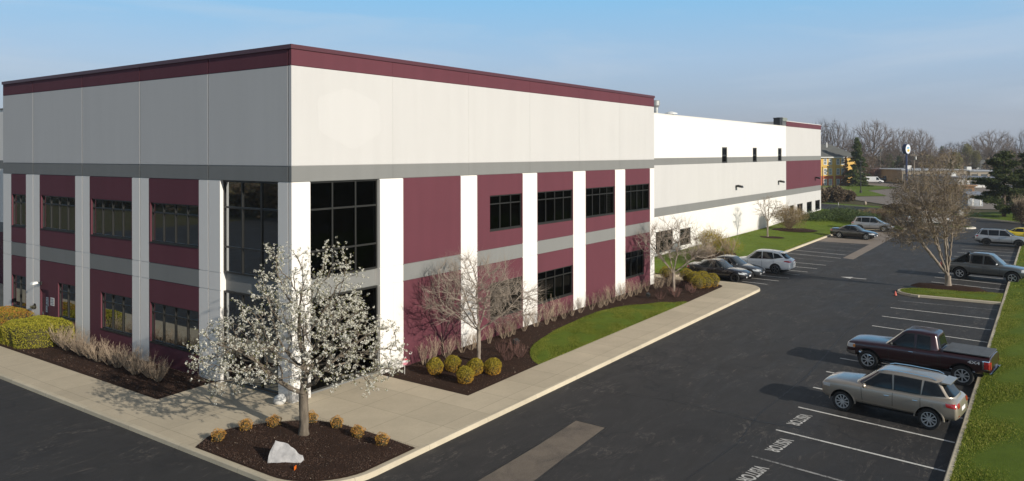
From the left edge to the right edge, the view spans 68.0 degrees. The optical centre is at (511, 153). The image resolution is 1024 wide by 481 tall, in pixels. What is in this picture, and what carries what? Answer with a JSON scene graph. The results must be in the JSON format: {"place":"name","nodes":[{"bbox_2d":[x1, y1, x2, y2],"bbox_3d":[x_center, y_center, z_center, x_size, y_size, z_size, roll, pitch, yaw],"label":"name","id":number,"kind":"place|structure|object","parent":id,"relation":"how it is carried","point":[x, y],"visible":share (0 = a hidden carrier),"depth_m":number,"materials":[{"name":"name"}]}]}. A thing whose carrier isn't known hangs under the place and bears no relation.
{"place":"outdoors","nodes":[
{"label":"outdoors","id":0,"kind":"place"},
{"bbox_2d":[0,108,2,283],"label":"wing","id":1,"kind":"structure","parent":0,"point":[1,195],"depth_m":54.16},
{"bbox_2d":[2,44,654,402],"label":"office building","id":2,"kind":"structure","parent":0,"point":[151,207],"depth_m":34.23,"materials":[{"name":"white paint"}]},
{"bbox_2d":[12,194,25,227],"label":"window","id":3,"kind":"structure","parent":2,"relation":"in","point":[19,200],"depth_m":41.39,"materials":[{"name":"black glass"}]},
{"bbox_2d":[12,274,25,308],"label":"window","id":4,"kind":"structure","parent":2,"relation":"in","point":[19,282],"depth_m":41.41,"materials":[{"name":"black glass"}]},
{"bbox_2d":[41,289,48,316],"bbox_3d":[-24.245,8.146,39.515,0.920,2.150,0.096,0,0,35],"label":"door","id":5,"kind":"structure","parent":2,"relation":"in","point":[45,293],"depth_m":39.55,"materials":[{"name":"red paint"}]},
{"bbox_2d":[41,195,74,232],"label":"window","id":6,"kind":"structure","parent":2,"relation":"in","point":[58,211],"depth_m":38.67,"materials":[{"name":"black glass"}]},
{"bbox_2d":[59,283,74,321],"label":"window","id":7,"kind":"structure","parent":2,"relation":"in","point":[66,292],"depth_m":38.24,"materials":[{"name":"grey glass"}]},
{"bbox_2d":[91,199,131,239],"bbox_3d":[-18.732,3.049,35.600,3.720,1.780,0.180,0,0,35],"label":"window","id":8,"kind":"structure","parent":2,"relation":"in","point":[111,218],"depth_m":35.60,"materials":[{"name":"black glass"}]},
{"bbox_2d":[100,292,131,336],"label":"window","id":9,"kind":"structure","parent":2,"relation":"in","point":[116,309],"depth_m":35.42,"materials":[{"name":"black glass"}]},
{"bbox_2d":[150,202,198,247],"bbox_3d":[-14.444,3.040,32.562,3.690,1.780,0.180,0,0,35],"label":"window","id":10,"kind":"structure","parent":2,"relation":"in","point":[172,224],"depth_m":32.57,"materials":[{"name":"black glass"}]},
{"bbox_2d":[150,302,198,353],"bbox_3d":[-14.443,7.440,32.568,3.710,1.780,0.180,0,0,35],"label":"window","id":11,"kind":"structure","parent":2,"relation":"in","point":[172,326],"depth_m":32.58,"materials":[{"name":"grey glass"}]},
{"bbox_2d":[223,290,277,393],"bbox_3d":[-10.134,7.313,29.673,3.660,3.577,0.102,0,0,35],"label":"window","id":12,"kind":"structure","parent":2,"relation":"in","point":[230,307],"depth_m":29.78,"materials":[{"name":"black glass"}]},
{"bbox_2d":[223,180,278,279],"bbox_3d":[-10.143,2.934,29.673,3.660,3.729,0.102,0,0,35],"label":"window","id":13,"kind":"structure","parent":2,"relation":"in","point":[250,208],"depth_m":29.78,"materials":[{"name":"black glass"}]},
{"bbox_2d":[310,179,377,278],"bbox_3d":[-6.726,2.927,30.318,0.102,3.729,3.655,0,0,35],"label":"window","id":14,"kind":"structure","parent":2,"relation":"in","point":[344,209],"depth_m":30.36,"materials":[{"name":"black glass"}]},
{"bbox_2d":[311,285,377,391],"bbox_3d":[-6.716,7.306,30.318,0.102,3.577,3.655,0,0,35],"label":"window","id":15,"kind":"structure","parent":2,"relation":"in","point":[371,299],"depth_m":30.57,"materials":[{"name":"black glass"}]},
{"bbox_2d":[490,193,521,231],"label":"window","id":16,"kind":"structure","parent":2,"relation":"in","point":[505,210],"depth_m":39.18,"materials":[{"name":"black glass"}]},
{"bbox_2d":[490,276,522,319],"bbox_3d":[-0.333,7.391,39.104,0.180,1.820,2.840,0,0,35],"label":"window","id":17,"kind":"structure","parent":2,"relation":"in","point":[513,296],"depth_m":39.31,"materials":[{"name":"black glass"}]},
{"bbox_2d":[538,189,572,224],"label":"window","id":18,"kind":"structure","parent":2,"relation":"in","point":[553,206],"depth_m":42.98,"materials":[{"name":"black glass"}]},
{"bbox_2d":[538,265,572,304],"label":"window","id":19,"kind":"structure","parent":2,"relation":"in","point":[560,279],"depth_m":43.13,"materials":[{"name":"black glass"}]},
{"bbox_2d":[586,186,614,217],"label":"window","id":20,"kind":"structure","parent":2,"relation":"in","point":[599,200],"depth_m":47.27,"materials":[{"name":"black glass"}]},
{"bbox_2d":[626,249,643,278],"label":"window","id":21,"kind":"structure","parent":2,"relation":"in","point":[632,269],"depth_m":51.33,"materials":[{"name":"black glass"}]},
{"bbox_2d":[625,183,649,212],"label":"window","id":22,"kind":"structure","parent":2,"relation":"in","point":[637,195],"depth_m":51.54,"materials":[{"name":"black glass"}]},
{"bbox_2d":[0,226,900,480],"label":"sidewalk","id":23,"kind":"structure","parent":0,"point":[413,414],"depth_m":28.62,"materials":[{"name":"concrete"}]},
{"bbox_2d":[0,338,214,398],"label":"mulch bed","id":24,"kind":"object","parent":23,"relation":"on","point":[114,372],"visible":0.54,"depth_m":31.70,"materials":[{"name":"brown wood"}]},
{"bbox_2d":[0,306,33,321],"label":"rounded hedge","id":25,"kind":"object","parent":24,"relation":"on","point":[8,313],"visible":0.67,"depth_m":39.60,"materials":[{"name":"yellow plant"}]},
{"bbox_2d":[0,315,75,348],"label":"rounded hedge","id":26,"kind":"object","parent":24,"relation":"on","point":[27,333],"visible":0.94,"depth_m":36.39,"materials":[{"name":"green plant"}]},
{"bbox_2d":[84,335,109,361],"bbox_3d":[-18.271,8.603,33.480,1.098,1.259,1.228,0,0,-11],"label":"bare shrub","id":27,"kind":"object","parent":24,"relation":"on","point":[95,354],"visible":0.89,"depth_m":33.39,"materials":[{"name":"beige plant"}]},
{"bbox_2d":[103,343,132,367],"bbox_3d":[-16.887,8.673,32.642,1.117,1.108,1.142,0,0,-36],"label":"bare shrub","id":28,"kind":"object","parent":24,"relation":"on","point":[117,361],"visible":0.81,"depth_m":32.53,"materials":[{"name":"beige plant"}]},
{"bbox_2d":[118,341,143,370],"bbox_3d":[-16.184,8.632,32.110,1.182,1.189,1.041,0,0,42],"label":"bare shrub","id":29,"kind":"object","parent":24,"relation":"on","point":[135,361],"visible":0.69,"depth_m":32.01,"materials":[{"name":"beige plant"}]},
{"bbox_2d":[123,348,149,374],"bbox_3d":[-15.593,8.607,31.531,1.079,1.237,1.207,0,0,-18],"label":"bare shrub","id":30,"kind":"object","parent":24,"relation":"on","point":[132,371],"visible":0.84,"depth_m":31.55,"materials":[{"name":"beige plant"}]},
{"bbox_2d":[135,352,160,377],"bbox_3d":[-14.937,8.661,31.119,1.131,1.123,1.086,0,0,-24],"label":"bare shrub","id":31,"kind":"object","parent":24,"relation":"on","point":[147,375],"visible":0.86,"depth_m":31.01,"materials":[{"name":"beige plant"}]},
{"bbox_2d":[148,355,172,381],"bbox_3d":[-14.170,8.697,30.614,1.054,1.046,1.077,0,0,30],"label":"bare shrub","id":32,"kind":"object","parent":24,"relation":"on","point":[158,371],"visible":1,"depth_m":30.56,"materials":[{"name":"beige plant"}]},
{"bbox_2d":[196,420,414,480],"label":"corner mulch bed","id":33,"kind":"object","parent":23,"relation":"on","point":[345,448],"visible":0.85,"depth_m":23.48,"materials":[{"name":"brown wood"}]},
{"bbox_2d":[210,428,226,441],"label":"golden shrub","id":34,"kind":"object","parent":33,"relation":"on","point":[218,435],"visible":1,"depth_m":24.16,"materials":[{"name":"orange plant"}]},
{"bbox_2d":[268,440,303,462],"bbox_3d":[-6.713,8.939,22.725,1.065,0.652,0.291,0,-24,1],"label":"engraved boulder","id":35,"kind":"object","parent":33,"relation":"on","point":[281,452],"visible":0.98,"depth_m":22.60,"materials":[{"name":"stone"}]},
{"bbox_2d":[182,236,411,435],"bbox_3d":[-6.806,5.928,24.753,6.854,6.492,6.573,0,0,35],"label":"blossoming tree","id":36,"kind":"object","parent":33,"relation":"on","point":[304,372],"visible":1,"depth_m":24.51,"materials":[{"name":"white plant"}]},
{"bbox_2d":[375,431,389,446],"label":"golden shrub","id":37,"kind":"object","parent":33,"relation":"on","point":[382,439],"visible":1,"depth_m":23.79,"materials":[{"name":"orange plant"}]},
{"bbox_2d":[380,278,721,394],"bbox_3d":[2.892,9.147,43.661,9.650,0.082,29.420,0,0,35],"label":"wall mulch bed","id":38,"kind":"object","parent":23,"relation":"on","point":[449,383],"visible":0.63,"depth_m":35.38,"materials":[{"name":"brown soil"}]},
{"bbox_2d":[426,357,443,374],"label":"round shrub","id":39,"kind":"object","parent":38,"relation":"on","point":[435,364],"visible":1,"depth_m":31.31,"materials":[{"name":"yellow plant"}]},
{"bbox_2d":[444,355,461,372],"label":"round shrub","id":40,"kind":"object","parent":38,"relation":"on","point":[453,364],"visible":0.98,"depth_m":31.69,"materials":[{"name":"yellow plant"}]},
{"bbox_2d":[456,365,474,383],"bbox_3d":[-1.854,8.808,30.260,0.779,0.766,0.778,0,0,35],"label":"round shrub","id":41,"kind":"object","parent":38,"relation":"on","point":[464,373],"visible":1,"depth_m":30.07,"materials":[{"name":"yellow plant"}]},
{"bbox_2d":[466,358,484,375],"bbox_3d":[-1.506,8.809,31.434,0.782,0.754,0.785,0,0,35],"label":"round shrub","id":42,"kind":"object","parent":38,"relation":"on","point":[473,364],"visible":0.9,"depth_m":31.24,"materials":[{"name":"yellow plant"}]},
{"bbox_2d":[418,244,556,358],"bbox_3d":[-1.292,6.486,33.390,6.838,5.354,6.447,0,0,35],"label":"bare tree","id":43,"kind":"object","parent":38,"relation":"on","point":[487,296],"visible":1,"depth_m":33.14,"materials":[{"name":"brown plant"}]},
{"bbox_2d":[484,357,501,374],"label":"round shrub","id":44,"kind":"object","parent":38,"relation":"on","point":[493,365],"visible":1,"depth_m":31.30,"materials":[{"name":"yellow plant"}]},
{"bbox_2d":[394,277,719,391],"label":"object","id":45,"kind":"object","parent":38,"relation":"on","point":[542,336],"depth_m":36.61,"materials":[{"name":"brown wood"}]},
{"bbox_2d":[635,212,726,291],"bbox_3d":[10.945,6.341,50.194,6.904,5.592,6.312,0,0,35],"label":"bare tree","id":46,"kind":"object","parent":38,"relation":"on","point":[668,247],"visible":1,"depth_m":50.06,"materials":[{"name":"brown plant"}]},
{"bbox_2d":[690,275,706,288],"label":"round shrub","id":47,"kind":"object","parent":38,"relation":"on","point":[698,282],"visible":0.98,"depth_m":50.93,"materials":[{"name":"yellow plant"}]},
{"bbox_2d":[530,301,686,364],"bbox_3d":[4.713,9.146,40.851,3.170,0.072,16.800,0,0,35],"label":"lawn strip","id":48,"kind":"object","parent":23,"relation":"on","point":[561,340],"visible":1,"depth_m":39.46,"materials":[{"name":"green plant"}]},
{"bbox_2d":[0,204,1023,480],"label":"parking lot","id":49,"kind":"structure","parent":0,"point":[770,342],"depth_m":27.36,"materials":[{"name":"black asphalt"}]},
{"bbox_2d":[0,229,905,480],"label":"kerb","id":50,"kind":"structure","parent":49,"relation":"on","point":[248,472],"depth_m":26.42,"materials":[{"name":"concrete"}]},
{"bbox_2d":[479,421,603,480],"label":"asphalt patch","id":51,"kind":"object","parent":49,"relation":"on","point":[536,462],"visible":1,"depth_m":23.51,"materials":[{"name":"grey asphalt"}]},
{"bbox_2d":[474,287,882,480],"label":"crack","id":52,"kind":"object","parent":49,"relation":"on","point":[669,399],"visible":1,"depth_m":25.85,"materials":[{"name":"black asphalt"}]},
{"bbox_2d":[687,258,751,281],"bbox_3d":[15.417,8.572,56.478,4.629,1.487,2.200,0,0,36],"label":"parked sedan","id":53,"kind":"object","parent":49,"relation":"on","point":[730,271],"visible":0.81,"depth_m":55.74,"materials":[{"name":"black paint"}]},
{"bbox_2d":[700,255,765,278],"bbox_3d":[16.875,8.554,58.141,4.809,1.518,2.220,0,0,35],"label":"parked sedan","id":54,"kind":"object","parent":49,"relation":"on","point":[754,269],"visible":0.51,"depth_m":57.20,"materials":[{"name":"grey paint"}]},
{"bbox_2d":[740,249,795,273],"bbox_3d":[19.807,8.434,60.264,4.897,1.745,2.290,0,0,35],"label":"parked suv","id":55,"kind":"object","parent":49,"relation":"on","point":[775,261],"visible":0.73,"depth_m":59.11,"materials":[{"name":"white paint"}]},
{"bbox_2d":[776,429,944,471],"bbox_3d":[10.813,9.319,23.962,5.082,0.001,0.105,0,0,42],"label":"parking stripe","id":56,"kind":"object","parent":49,"relation":"on","point":[863,451],"visible":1,"depth_m":23.76,"materials":[{"name":"white paint"}]},
{"bbox_2d":[799,407,954,442],"bbox_3d":[12.398,9.316,26.209,5.104,0.001,0.105,0,0,43],"label":"parking stripe","id":57,"kind":"object","parent":49,"relation":"on","point":[878,425],"visible":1,"depth_m":26.02,"materials":[{"name":"white paint"}]},
{"bbox_2d":[822,363,967,429],"bbox_3d":[13.609,8.451,27.168,4.467,1.736,2.155,0,0,42],"label":"parked suv","id":58,"kind":"object","parent":49,"relation":"on","point":[931,400],"visible":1,"depth_m":26.32,"materials":[{"name":"beige paint"}]},
{"bbox_2d":[821,203,1023,223],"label":"kerb","id":59,"kind":"structure","parent":49,"relation":"on","point":[941,214],"depth_m":108.19,"materials":[{"name":"concrete"}]},
{"bbox_2d":[846,326,1000,385],"bbox_3d":[17.381,8.362,32.283,5.591,1.900,2.318,0,0,41],"label":"parked pickup","id":60,"kind":"object","parent":49,"relation":"on","point":[930,348],"visible":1,"depth_m":31.53,"materials":[{"name":"red paint"}]},
{"bbox_2d":[897,288,1003,304],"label":"kerb","id":61,"kind":"structure","parent":49,"relation":"on","point":[948,298],"depth_m":48.23,"materials":[{"name":"concrete"}]},
{"bbox_2d":[943,246,1020,480],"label":"kerb","id":62,"kind":"structure","parent":49,"relation":"on","point":[952,462],"depth_m":26.97,"materials":[{"name":"concrete"}]},
{"bbox_2d":[940,251,1023,281],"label":"parked pickup","id":63,"kind":"object","parent":49,"relation":"on","point":[978,263],"visible":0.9,"depth_m":55.39,"materials":[{"name":"grey paint"}]},
{"bbox_2d":[975,227,1023,247],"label":"parked suv","id":64,"kind":"object","parent":49,"relation":"on","point":[986,236],"visible":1,"depth_m":75.65,"materials":[{"name":"silver metal"}]},
{"bbox_2d":[0,0,1023,155],"label":"sky","id":65,"kind":"structure","parent":0,"point":[950,70],"materials":[{"name":"blue"}]},
{"bbox_2d":[654,209,903,273],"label":"lawn bank","id":66,"kind":"structure","parent":0,"point":[785,242],"depth_m":79.40,"materials":[{"name":"green plant"}]},
{"bbox_2d":[692,251,736,259],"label":"tree mulch ring","id":67,"kind":"object","parent":66,"relation":"on","point":[718,254],"visible":0.2,"depth_m":67.19,"materials":[{"name":"brown soil"}]},
{"bbox_2d":[696,224,726,253],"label":"bush","id":68,"kind":"object","parent":67,"relation":"on","point":[707,237],"visible":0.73,"depth_m":67.53,"materials":[{"name":"brown plant"}]},
{"bbox_2d":[717,232,744,254],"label":"bush","id":69,"kind":"object","parent":66,"relation":"on","point":[726,247],"visible":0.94,"depth_m":66.77,"materials":[{"name":"brown plant"}]},
{"bbox_2d":[760,236,783,238],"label":"tree mulch ring","id":70,"kind":"object","parent":66,"relation":"on","point":[776,237],"visible":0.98,"depth_m":80.99,"materials":[{"name":"brown soil"}]},
{"bbox_2d":[752,194,781,236],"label":"bare tree","id":71,"kind":"object","parent":70,"relation":"on","point":[772,213],"visible":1,"depth_m":81.54,"materials":[{"name":"beige plant"}]},
{"bbox_2d":[772,228,816,231],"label":"tree mulch ring","id":72,"kind":"object","parent":66,"relation":"on","point":[796,230],"visible":0.93,"depth_m":88.00,"materials":[{"name":"brown soil"}]},
{"bbox_2d":[770,202,809,229],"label":"bush","id":73,"kind":"object","parent":72,"relation":"on","point":[786,213],"visible":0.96,"depth_m":88.59,"materials":[{"name":"beige plant"}]},
{"bbox_2d":[795,207,841,221],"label":"juniper","id":74,"kind":"object","parent":66,"relation":"on","point":[824,215],"visible":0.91,"depth_m":99.77,"materials":[{"name":"green plant"}]},
{"bbox_2d":[819,203,862,217],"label":"juniper","id":75,"kind":"object","parent":66,"relation":"on","point":[840,211],"visible":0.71,"depth_m":103.55,"materials":[{"name":"green plant"}]},
{"bbox_2d":[839,211,885,221],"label":"juniper","id":76,"kind":"object","parent":66,"relation":"on","point":[852,216],"visible":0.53,"depth_m":98.98,"materials":[{"name":"green plant"}]},
{"bbox_2d":[819,230,892,258],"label":"pale paving","id":77,"kind":"structure","parent":0,"point":[875,242],"depth_m":80.15,"materials":[{"name":"grey concrete"}]},
{"bbox_2d":[830,225,877,239],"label":"parked sedan","id":78,"kind":"object","parent":77,"relation":"on","point":[855,231],"visible":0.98,"depth_m":82.55,"materials":[{"name":"black paint"}]},
{"bbox_2d":[851,216,892,230],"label":"parked suv","id":79,"kind":"object","parent":77,"relation":"on","point":[865,222],"visible":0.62,"depth_m":90.56,"materials":[{"name":"silver metal"}]},
{"bbox_2d":[821,185,896,195],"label":"lawn","id":80,"kind":"structure","parent":0,"point":[864,189],"depth_m":196.04,"materials":[{"name":"green plant"}]},
{"bbox_2d":[839,156,850,185],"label":"cypress tree","id":81,"kind":"object","parent":80,"relation":"on","point":[844,181],"visible":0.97,"depth_m":211.76,"materials":[{"name":"green plant"}]},
{"bbox_2d":[845,137,873,186],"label":"spruce tree","id":82,"kind":"object","parent":80,"relation":"on","point":[854,175],"visible":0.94,"depth_m":210.55,"materials":[{"name":"green plant"}]},
{"bbox_2d":[824,203,1019,221],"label":"verge","id":83,"kind":"structure","parent":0,"point":[938,212],"depth_m":130.01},
{"bbox_2d":[1009,194,1023,223],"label":"thicket","id":84,"kind":"object","parent":83,"relation":"on","point":[1017,208],"visible":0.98,"depth_m":99.82,"materials":[{"name":"plant"}]},
{"bbox_2d":[824,156,1022,212],"bbox_3d":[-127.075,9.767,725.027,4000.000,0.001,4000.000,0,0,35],"label":"ground","id":85,"kind":"structure","parent":0,"point":[856,202],"depth_m":139.73,"materials":[{"name":"green plant"}]},
{"bbox_2d":[654,113,820,256],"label":"warehouse","id":86,"kind":"structure","parent":85,"relation":"on","point":[703,167],"depth_m":81.70,"materials":[{"name":"white paint"}]},
{"bbox_2d":[824,185,847,201],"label":"thicket","id":87,"kind":"object","parent":85,"relation":"on","point":[838,193],"visible":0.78,"depth_m":144.73,"materials":[{"name":"plant"}]},
{"bbox_2d":[821,119,852,152],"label":"bare tree","id":88,"kind":"object","parent":85,"relation":"on","point":[837,139],"visible":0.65,"depth_m":261.11,"materials":[{"name":"grey plant"}]},
{"bbox_2d":[847,120,897,166],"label":"bare tree","id":89,"kind":"object","parent":85,"relation":"on","point":[884,143],"visible":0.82,"depth_m":298.73,"materials":[{"name":"grey plant"}]},
{"bbox_2d":[876,147,893,167],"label":"bare tree","id":90,"kind":"object","parent":85,"relation":"on","point":[883,156],"visible":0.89,"depth_m":269.56,"materials":[{"name":"grey plant"}]},
{"bbox_2d":[886,127,919,161],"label":"bare tree","id":91,"kind":"object","parent":85,"relation":"on","point":[903,142],"visible":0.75,"depth_m":328.86,"materials":[{"name":"grey plant"}]},
{"bbox_2d":[902,128,934,157],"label":"bare tree","id":92,"kind":"object","parent":85,"relation":"on","point":[925,139],"visible":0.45,"depth_m":338.40,"materials":[{"name":"grey plant"}]},
{"bbox_2d":[908,149,933,167],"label":"bare tree","id":93,"kind":"object","parent":85,"relation":"on","point":[920,162],"visible":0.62,"depth_m":279.19,"materials":[{"name":"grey plant"}]},
{"bbox_2d":[855,183,1012,208],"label":"parking lot","id":94,"kind":"structure","parent":85,"relation":"on","point":[886,199],"depth_m":159.88,"materials":[{"name":"grey asphalt"}]},
{"bbox_2d":[821,143,844,185],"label":"yellow hotel","id":95,"kind":"structure","parent":94,"relation":"on","point":[832,175],"depth_m":215.00,"materials":[{"name":"yellow paint"}]},
{"bbox_2d":[821,144,854,182],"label":"hotel wing","id":96,"kind":"structure","parent":94,"relation":"on","point":[839,150],"depth_m":240.75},
{"bbox_2d":[870,165,968,182],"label":"commercial building","id":97,"kind":"structure","parent":94,"relation":"on","point":[891,173],"depth_m":239.64,"materials":[{"name":"brown brick"}]},
{"bbox_2d":[910,172,992,186],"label":"commercial building","id":98,"kind":"structure","parent":94,"relation":"on","point":[954,174],"depth_m":212.50,"materials":[{"name":"brown brick"}]},
{"bbox_2d":[852,151,1022,176],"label":"undergrowth","id":99,"kind":"object","parent":85,"relation":"on","point":[985,166],"visible":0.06,"depth_m":297.06,"materials":[{"name":"brown plant"}]},
{"bbox_2d":[964,167,993,176],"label":"commercial building","id":100,"kind":"structure","parent":85,"relation":"on","point":[980,172],"depth_m":250.00,"materials":[{"name":"beige glass"}]},
{"bbox_2d":[968,212,1016,218],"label":"grass","id":101,"kind":"structure","parent":85,"relation":"on","point":[991,215],"depth_m":109.89,"materials":[{"name":"green plant"}]},
{"bbox_2d":[967,149,1023,216],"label":"pine tree","id":102,"kind":"object","parent":101,"relation":"on","point":[999,193],"visible":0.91,"depth_m":107.60,"materials":[{"name":"green plant"}]},
{"bbox_2d":[1011,152,1023,197],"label":"pine tree","id":103,"kind":"object","parent":101,"relation":"on","point":[1021,171],"visible":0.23,"depth_m":112.37,"materials":[{"name":"green plant"}]},
{"bbox_2d":[970,129,1017,159],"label":"bare tree","id":104,"kind":"object","parent":85,"relation":"on","point":[993,152],"visible":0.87,"depth_m":338.61,"materials":[{"name":"grey plant"}]},
{"bbox_2d":[900,287,1003,301],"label":"island lawn","id":105,"kind":"structure","parent":0,"point":[983,296],"depth_m":48.99,"materials":[{"name":"green plant"}]},
{"bbox_2d":[911,283,986,291],"bbox_3d":[29.535,9.001,51.446,4.600,0.249,2.000,0,0,35],"label":"tree mulch ring","id":106,"kind":"object","parent":105,"relation":"on","point":[942,286],"visible":0.96,"depth_m":51.00,"materials":[{"name":"brown soil"}]},
{"bbox_2d":[873,146,981,285],"bbox_3d":[28.145,4.168,51.532,6.455,9.587,6.304,0,0,35],"label":"budding tree","id":107,"kind":"object","parent":106,"relation":"on","point":[928,215],"visible":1,"depth_m":51.03,"materials":[{"name":"brown plant"}]},
{"bbox_2d":[959,191,982,205],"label":"grey shed","id":108,"kind":"structure","parent":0,"point":[977,201],"depth_m":133.00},
{"bbox_2d":[949,246,1023,480],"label":"lawn","id":109,"kind":"structure","parent":0,"point":[1009,457],"depth_m":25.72,"materials":[{"name":"green plant"}]},
{"bbox_2d":[1004,245,1023,299],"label":"lawn grass","id":110,"kind":"structure","parent":109,"relation":"on","point":[1021,260],"depth_m":51.88,"materials":[{"name":"green plant"}]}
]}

